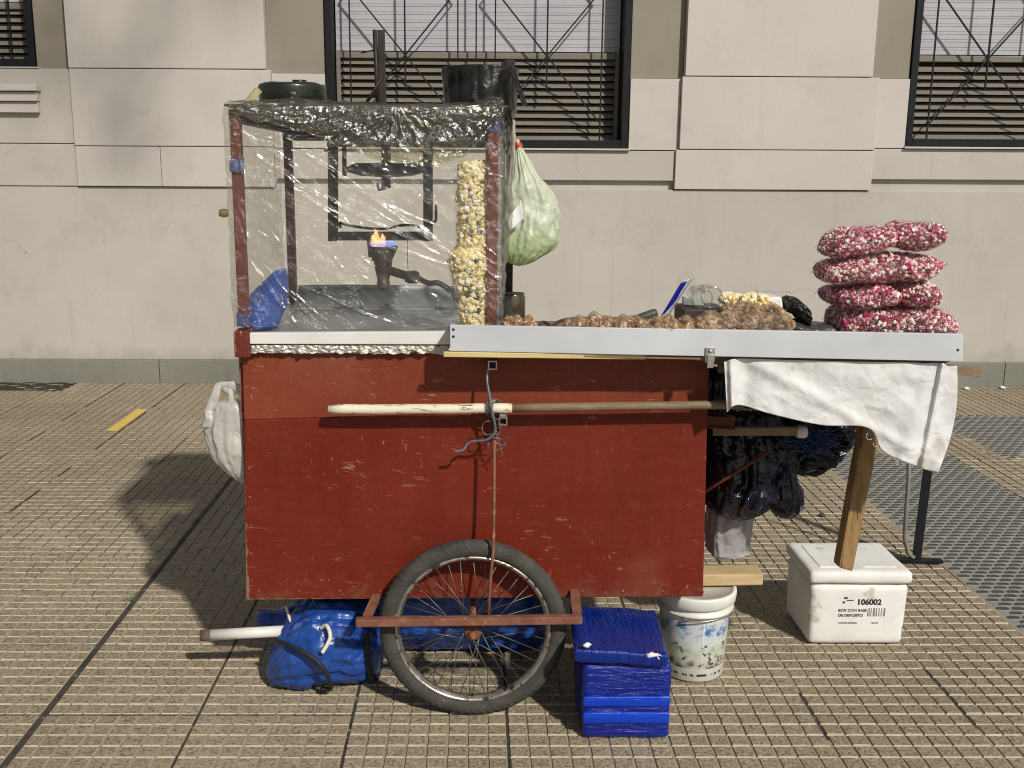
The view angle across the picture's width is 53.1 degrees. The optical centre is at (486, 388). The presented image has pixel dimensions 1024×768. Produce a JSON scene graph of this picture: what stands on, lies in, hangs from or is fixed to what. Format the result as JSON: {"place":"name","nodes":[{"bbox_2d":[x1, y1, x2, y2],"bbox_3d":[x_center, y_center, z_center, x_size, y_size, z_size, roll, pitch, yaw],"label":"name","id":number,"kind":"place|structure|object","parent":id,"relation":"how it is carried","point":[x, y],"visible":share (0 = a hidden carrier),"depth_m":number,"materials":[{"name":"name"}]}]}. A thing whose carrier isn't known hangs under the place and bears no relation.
{"place":"outdoors","nodes":[
{"label":"outdoors","id":0,"kind":"place"},
{"bbox_2d":[0,382,75,391],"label":"soil bed","id":1,"kind":"object","parent":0,"point":[5,386],"visible":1,"depth_m":6.62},
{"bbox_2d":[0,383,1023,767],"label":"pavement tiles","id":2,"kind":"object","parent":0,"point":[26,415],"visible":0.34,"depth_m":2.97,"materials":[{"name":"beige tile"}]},
{"bbox_2d":[107,409,146,430],"bbox_3d":[-2.014,0.174,5.742,0.060,0.004,0.495,0,12,-1],"label":"yellow strip","id":3,"kind":"object","parent":2,"relation":"on","point":[126,420],"visible":1,"depth_m":5.71,"materials":[{"name":"paint"}]},
{"bbox_2d":[124,594,134,605],"bbox_3d":[-1.170,0.689,3.342,0.033,0.018,0.078,4,13,16],"label":"weed","id":4,"kind":"object","parent":2,"relation":"on","point":[133,597],"visible":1,"depth_m":3.35,"materials":[{"name":"green plant"}]},
{"bbox_2d":[255,598,544,691],"bbox_3d":[-0.224,0.618,3.029,0.905,0.290,0.555,-5,13,-23],"label":"tarp bundle","id":5,"kind":"object","parent":2,"relation":"on","point":[318,642],"visible":0.58,"depth_m":2.75,"materials":[{"name":"blue plastic"}]},
{"bbox_2d":[199,625,283,640],"bbox_3d":[-0.665,0.668,2.795,0.233,0.044,0.030,0,12,-1],"label":"white pipe","id":6,"kind":"object","parent":5,"relation":"attached to","point":[238,633],"visible":0.89,"depth_m":2.78,"materials":[{"name":"plastic"}]},
{"bbox_2d":[219,29,981,713],"bbox_3d":[0.473,-0.116,2.977,2.366,1.758,1.142,0,12,-1],"label":"popcorn cart","id":7,"kind":"object","parent":2,"relation":"on","point":[545,509],"visible":0.99,"depth_m":2.59,"materials":[{"name":"red paint"}]},
{"bbox_2d":[201,380,243,483],"bbox_3d":[-0.636,0.114,2.634,0.194,0.277,0.090,0,12,-1],"label":"shopping bag","id":8,"kind":"object","parent":7,"relation":"hanging from","point":[222,426],"visible":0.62,"depth_m":2.60,"materials":[{"name":"white plastic"}]},
{"bbox_2d":[244,87,261,102],"bbox_3d":[-0.575,-0.719,2.510,0.019,0.040,0.047,12,17,43],"label":"dry leaf","id":9,"kind":"object","parent":7,"relation":"on","point":[254,94],"visible":1,"depth_m":2.51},
{"bbox_2d":[249,268,289,328],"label":"blue bag","id":10,"kind":"object","parent":7,"relation":"on","point":[269,296],"visible":0.81,"depth_m":2.66,"materials":[{"name":"plastic"}]},
{"bbox_2d":[258,80,326,103],"bbox_3d":[-0.541,-0.826,2.856,0.188,0.069,0.188,0,12,-1],"label":"round pan","id":11,"kind":"object","parent":7,"relation":"on","point":[296,91],"visible":0.77,"depth_m":2.78,"materials":[{"name":"black metal"}]},
{"bbox_2d":[229,116,499,326],"bbox_3d":[-0.281,-0.489,2.774,0.690,0.562,0.728,0,12,-1],"label":"tape","id":12,"kind":"object","parent":7,"relation":"attached to","point":[237,165],"visible":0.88,"depth_m":2.42,"materials":[{"name":"blue"}]},
{"bbox_2d":[328,118,436,240],"bbox_3d":[-0.280,-0.569,2.796,0.238,0.331,0.224,-10,16,-41],"label":"kettle frame","id":13,"kind":"object","parent":7,"relation":"hanging from","point":[385,169],"visible":1,"depth_m":2.79,"materials":[{"name":"black metal"}]},
{"bbox_2d":[367,238,458,302],"bbox_3d":[-0.194,-0.334,2.811,0.268,0.206,0.086,0,12,-1],"label":"gas burner","id":14,"kind":"object","parent":7,"relation":"on","point":[381,253],"visible":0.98,"depth_m":2.80,"materials":[{"name":"black metal"}]},
{"bbox_2d":[447,246,486,324],"bbox_3d":[-0.041,-0.245,2.537,0.120,0.224,0.108,0,12,-1],"label":"popcorn bag","id":15,"kind":"object","parent":7,"relation":"on","point":[465,264],"visible":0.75,"depth_m":2.50,"materials":[{"name":"white"}]},
{"bbox_2d":[455,160,487,248],"bbox_3d":[-0.033,-0.448,2.493,0.093,0.216,0.085,0,12,-1],"label":"popcorn bag","id":16,"kind":"object","parent":15,"relation":"on","point":[472,178],"visible":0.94,"depth_m":2.47,"materials":[{"name":"white"}]},
{"bbox_2d":[454,368,507,455],"bbox_3d":[-0.013,0.057,2.504,0.134,0.219,0.044,0,12,-1],"label":"tie wire","id":17,"kind":"object","parent":7,"relation":"attached to","point":[493,417],"visible":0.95,"depth_m":2.50,"materials":[{"name":"grey metal"}]},
{"bbox_2d":[441,64,526,113],"bbox_3d":[-0.009,-0.826,2.833,0.234,0.125,0.235,0,12,-1],"label":"sooty tub","id":18,"kind":"object","parent":7,"relation":"on","point":[479,84],"visible":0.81,"depth_m":2.75,"materials":[{"name":"black metal"}]},
{"bbox_2d":[508,120,515,183],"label":"narrow bag","id":19,"kind":"object","parent":7,"relation":"hanging from","point":[511,171],"visible":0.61,"depth_m":2.63,"materials":[{"name":"white plastic"}]},
{"bbox_2d":[502,315,521,325],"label":"nut bag","id":20,"kind":"object","parent":7,"relation":"on","point":[510,320],"visible":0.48,"depth_m":2.47,"materials":[{"name":"brown food"}]},
{"bbox_2d":[499,292,524,319],"bbox_3d":[0.072,-0.228,2.877,0.074,0.082,0.074,0,12,-1],"label":"cloudy jar","id":21,"kind":"object","parent":7,"relation":"on","point":[512,304],"visible":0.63,"depth_m":2.85,"materials":[{"name":"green glass"}]},
{"bbox_2d":[517,315,537,325],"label":"nut bag","id":22,"kind":"object","parent":7,"relation":"on","point":[528,320],"visible":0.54,"depth_m":2.44,"materials":[{"name":"brown food"}]},
{"bbox_2d":[500,138,560,265],"bbox_3d":[0.118,-0.481,2.652,0.161,0.327,0.124,-2,12,-11],"label":"hanging bag","id":23,"kind":"object","parent":7,"relation":"hanging from","point":[532,219],"visible":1,"depth_m":2.62,"materials":[{"name":"green plastic"}]},
{"bbox_2d":[328,400,742,413],"bbox_3d":[0.120,0.045,2.506,1.014,0.039,0.025,0,12,-1],"label":"wooden pole","id":24,"kind":"object","parent":7,"relation":"attached to","point":[469,408],"visible":0.97,"depth_m":2.50,"materials":[{"name":"beige paint"}]},
{"bbox_2d":[563,315,590,326],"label":"nut bag","id":25,"kind":"object","parent":7,"relation":"on","point":[579,321],"visible":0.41,"depth_m":2.45,"materials":[{"name":"brown food"}]},
{"bbox_2d":[538,316,616,325],"bbox_3d":[0.252,-0.166,2.575,0.285,0.026,0.044,-4,13,-19],"label":"cord","id":26,"kind":"object","parent":7,"relation":"on","point":[540,323],"visible":0.48,"depth_m":2.54,"materials":[{"name":"brown"}]},
{"bbox_2d":[581,313,605,326],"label":"nut bag","id":27,"kind":"object","parent":7,"relation":"on","point":[594,319],"visible":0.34,"depth_m":2.46,"materials":[{"name":"brown food"}]},
{"bbox_2d":[599,317,626,326],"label":"nut bag","id":28,"kind":"object","parent":7,"relation":"on","point":[610,322],"visible":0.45,"depth_m":2.44,"materials":[{"name":"brown food"}]},
{"bbox_2d":[617,315,643,327],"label":"nut bag","id":29,"kind":"object","parent":7,"relation":"on","point":[629,321],"visible":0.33,"depth_m":2.46,"materials":[{"name":"brown food"}]},
{"bbox_2d":[632,309,657,319],"bbox_3d":[0.375,-0.175,2.574,0.113,0.051,0.024,0,12,-1],"label":"tool handle","id":30,"kind":"object","parent":7,"relation":"on","point":[649,314],"visible":0.43,"depth_m":2.56,"materials":[{"name":"silver metal"}]},
{"bbox_2d":[632,319,662,328],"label":"nut bag","id":31,"kind":"object","parent":7,"relation":"on","point":[645,323],"visible":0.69,"depth_m":2.43,"materials":[{"name":"brown food"}]},
{"bbox_2d":[652,314,678,328],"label":"nut bag","id":32,"kind":"object","parent":7,"relation":"on","point":[669,320],"visible":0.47,"depth_m":2.43,"materials":[{"name":"brown food"}]},
{"bbox_2d":[661,281,686,315],"bbox_3d":[0.477,-0.234,2.548,0.091,0.116,0.053,0,12,-1],"label":"packet","id":33,"kind":"object","parent":7,"relation":"on","point":[676,295],"visible":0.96,"depth_m":2.53,"materials":[{"name":"blue plastic"}]},
{"bbox_2d":[669,316,694,328],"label":"nut bag","id":34,"kind":"object","parent":7,"relation":"on","point":[687,322],"visible":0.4,"depth_m":2.43,"materials":[{"name":"brown food"}]},
{"bbox_2d":[674,303,720,323],"bbox_3d":[0.563,-0.190,2.690,0.116,0.054,0.130,0,12,-1],"label":"dark carton","id":35,"kind":"object","parent":7,"relation":"on","point":[693,312],"visible":0.38,"depth_m":2.64,"materials":[{"name":"brown cardboard"}]},
{"bbox_2d":[682,294,703,304],"bbox_3d":[0.546,-0.229,2.707,0.059,0.048,0.002,5,13,19],"label":"paper sheet","id":36,"kind":"object","parent":35,"relation":"on","point":[696,300],"visible":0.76,"depth_m":2.71,"materials":[{"name":"white paper"}]},
{"bbox_2d":[693,310,730,328],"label":"nut bag","id":37,"kind":"object","parent":7,"relation":"on","point":[708,319],"visible":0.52,"depth_m":2.42,"materials":[{"name":"brown food"}]},
{"bbox_2d":[707,366,726,414],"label":"navy bag","id":38,"kind":"object","parent":7,"relation":"in","point":[716,388],"visible":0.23,"depth_m":2.68,"materials":[{"name":"plastic"}]},
{"bbox_2d":[713,311,752,328],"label":"nut bag","id":39,"kind":"object","parent":7,"relation":"on","point":[733,318],"visible":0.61,"depth_m":2.44,"materials":[{"name":"brown food"}]},
{"bbox_2d":[719,302,760,319],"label":"nut bag","id":40,"kind":"object","parent":39,"relation":"on","point":[742,308],"visible":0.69,"depth_m":2.49,"materials":[{"name":"brown food"}]},
{"bbox_2d":[718,291,772,306],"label":"yellow popcorn bag","id":41,"kind":"object","parent":7,"relation":"on","point":[730,297],"visible":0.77,"depth_m":2.59,"materials":[{"name":"white"}]},
{"bbox_2d":[705,406,799,520],"bbox_3d":[0.731,0.205,2.916,0.286,0.343,0.290,0,12,-1],"label":"garbage bag","id":42,"kind":"object","parent":7,"relation":"in","point":[751,491],"visible":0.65,"depth_m":2.81,"materials":[{"name":"black plastic"}]},
{"bbox_2d":[704,506,753,558],"bbox_3d":[0.715,0.397,3.017,0.136,0.192,0.144,0,12,-1],"label":"grey sack","id":43,"kind":"object","parent":42,"relation":"hanging from","point":[725,538],"visible":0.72,"depth_m":2.97,"materials":[{"name":"plastic"}]},
{"bbox_2d":[770,458,804,518],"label":"knotted bag","id":44,"kind":"object","parent":42,"relation":"hanging from","point":[789,504],"visible":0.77,"depth_m":2.81,"materials":[{"name":"black plastic"}]},
{"bbox_2d":[734,313,795,329],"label":"nut bag","id":45,"kind":"object","parent":7,"relation":"on","point":[789,323],"visible":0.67,"depth_m":2.43,"materials":[{"name":"brown food"}]},
{"bbox_2d":[745,304,786,323],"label":"nut bag","id":46,"kind":"object","parent":45,"relation":"on","point":[775,308],"visible":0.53,"depth_m":2.50,"materials":[{"name":"brown food"}]},
{"bbox_2d":[760,294,786,311],"bbox_3d":[0.735,-0.226,2.663,0.082,0.037,0.100,0,12,-1],"label":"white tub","id":47,"kind":"object","parent":7,"relation":"on","point":[775,299],"visible":0.38,"depth_m":2.62,"materials":[{"name":"plastic"}]},
{"bbox_2d":[778,318,837,330],"bbox_3d":[0.834,-0.159,2.656,0.147,0.049,0.135,0,12,-1],"label":"shiny wrapper","id":48,"kind":"object","parent":7,"relation":"on","point":[817,326],"visible":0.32,"depth_m":2.61,"materials":[{"name":"silver metal"}]},
{"bbox_2d":[781,295,812,324],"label":"black bag","id":49,"kind":"object","parent":48,"relation":"on","point":[796,308],"visible":0.91,"depth_m":2.60,"materials":[{"name":"plastic"}]},
{"bbox_2d":[776,423,849,457],"bbox_3d":[0.878,0.137,2.773,0.197,0.105,0.083,0,12,-1],"label":"bristle bundle","id":50,"kind":"object","parent":7,"relation":"in","point":[817,442],"visible":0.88,"depth_m":2.76,"materials":[{"name":"plastic"}]},
{"bbox_2d":[783,417,856,476],"bbox_3d":[0.898,0.143,2.956,0.343,0.224,0.206,11,16,40],"label":"long black bag","id":51,"kind":"object","parent":7,"relation":"hanging from","point":[813,466],"visible":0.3,"depth_m":2.85,"materials":[{"name":"plastic"}]},
{"bbox_2d":[724,358,956,472],"bbox_3d":[0.847,0.067,2.467,0.568,0.285,0.034,0,12,-1],"label":"white cloth","id":52,"kind":"object","parent":7,"relation":"hanging from","point":[904,412],"visible":1,"depth_m":2.46,"materials":[{"name":"fabric"}]},
{"bbox_2d":[824,303,958,332],"bbox_3d":[1.047,-0.169,2.651,0.337,0.112,0.248,0,12,-1],"label":"pink popcorn bag","id":53,"kind":"object","parent":7,"relation":"on","point":[898,316],"visible":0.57,"depth_m":2.58,"materials":[{"name":"white"}]},
{"bbox_2d":[817,282,902,310],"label":"pink popcorn bag","id":54,"kind":"object","parent":53,"relation":"on","point":[858,296],"visible":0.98,"depth_m":2.56,"materials":[{"name":"white"}]},
{"bbox_2d":[812,250,944,283],"bbox_3d":[1.006,-0.311,2.624,0.341,0.087,0.248,0,12,-1],"label":"pink popcorn bag","id":55,"kind":"object","parent":54,"relation":"on","point":[883,266],"visible":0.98,"depth_m":2.54,"materials":[{"name":"white"}]},
{"bbox_2d":[817,224,898,257],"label":"pink popcorn bag","id":56,"kind":"object","parent":55,"relation":"on","point":[858,241],"visible":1,"depth_m":2.54,"materials":[{"name":"white"}]},
{"bbox_2d":[883,220,947,251],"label":"pink popcorn bag","id":57,"kind":"object","parent":55,"relation":"on","point":[925,236],"visible":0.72,"depth_m":2.54,"materials":[{"name":"white"}]},
{"bbox_2d":[885,280,942,306],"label":"pink popcorn bag","id":58,"kind":"object","parent":53,"relation":"on","point":[922,293],"visible":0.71,"depth_m":2.56,"materials":[{"name":"white"}]},
{"bbox_2d":[570,605,671,737],"bbox_3d":[0.334,0.717,2.622,0.245,0.274,0.279,0,12,-1],"label":"wrapped box","id":59,"kind":"object","parent":2,"relation":"on","point":[622,668],"visible":0.98,"depth_m":2.52,"materials":[{"name":"blue plastic"}]},
{"bbox_2d":[656,585,736,681],"bbox_3d":[0.583,0.670,2.884,0.226,0.254,0.227,0,12,-1],"label":"bucket","id":60,"kind":"object","parent":2,"relation":"on","point":[694,630],"visible":0.7,"depth_m":2.81,"materials":[{"name":"white plastic"}]},
{"bbox_2d":[703,565,762,585],"bbox_3d":[0.669,0.523,2.869,0.195,0.037,0.070,0,12,-1],"label":"wood block","id":61,"kind":"object","parent":60,"relation":"on","point":[717,575],"depth_m":2.84,"materials":[{"name":"beige wood"}]},
{"bbox_2d":[786,543,911,642],"bbox_3d":[1.102,0.626,3.150,0.306,0.238,0.256,0,12,-1],"label":"foam box","id":62,"kind":"object","parent":2,"relation":"on","point":[829,600],"visible":0.98,"depth_m":3.04,"materials":[{"name":"white plastic"}]},
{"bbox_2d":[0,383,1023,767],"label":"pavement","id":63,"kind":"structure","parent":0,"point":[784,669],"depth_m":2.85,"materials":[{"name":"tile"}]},
{"bbox_2d":[0,0,1023,385],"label":"building","id":64,"kind":"structure","parent":63,"relation":"on","point":[710,150],"depth_m":6.54,"materials":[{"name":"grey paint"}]},
{"bbox_2d":[0,0,40,67],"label":"window","id":65,"kind":"structure","parent":64,"relation":"in","point":[17,33],"depth_m":6.47,"materials":[{"name":"paint"}]},
{"bbox_2d":[324,0,631,150],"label":"window","id":66,"kind":"structure","parent":64,"relation":"in","point":[571,98],"depth_m":6.54,"materials":[{"name":"paint"}]},
{"bbox_2d":[897,0,1023,149],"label":"window","id":67,"kind":"structure","parent":64,"relation":"in","point":[955,102],"depth_m":6.58,"materials":[{"name":"paint"}]},
{"bbox_2d":[0,383,1023,767],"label":"tile joints","id":68,"kind":"object","parent":63,"relation":"on","point":[10,757],"visible":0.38,"depth_m":2.81,"materials":[{"name":"black concrete"}]},
{"bbox_2d":[952,416,1023,457],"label":"dark paving bed","id":69,"kind":"object","parent":63,"relation":"in","point":[991,435],"visible":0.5,"depth_m":5.57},
{"bbox_2d":[831,415,1023,631],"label":"dark paving","id":70,"kind":"structure","parent":0,"point":[1003,561],"depth_m":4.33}
]}

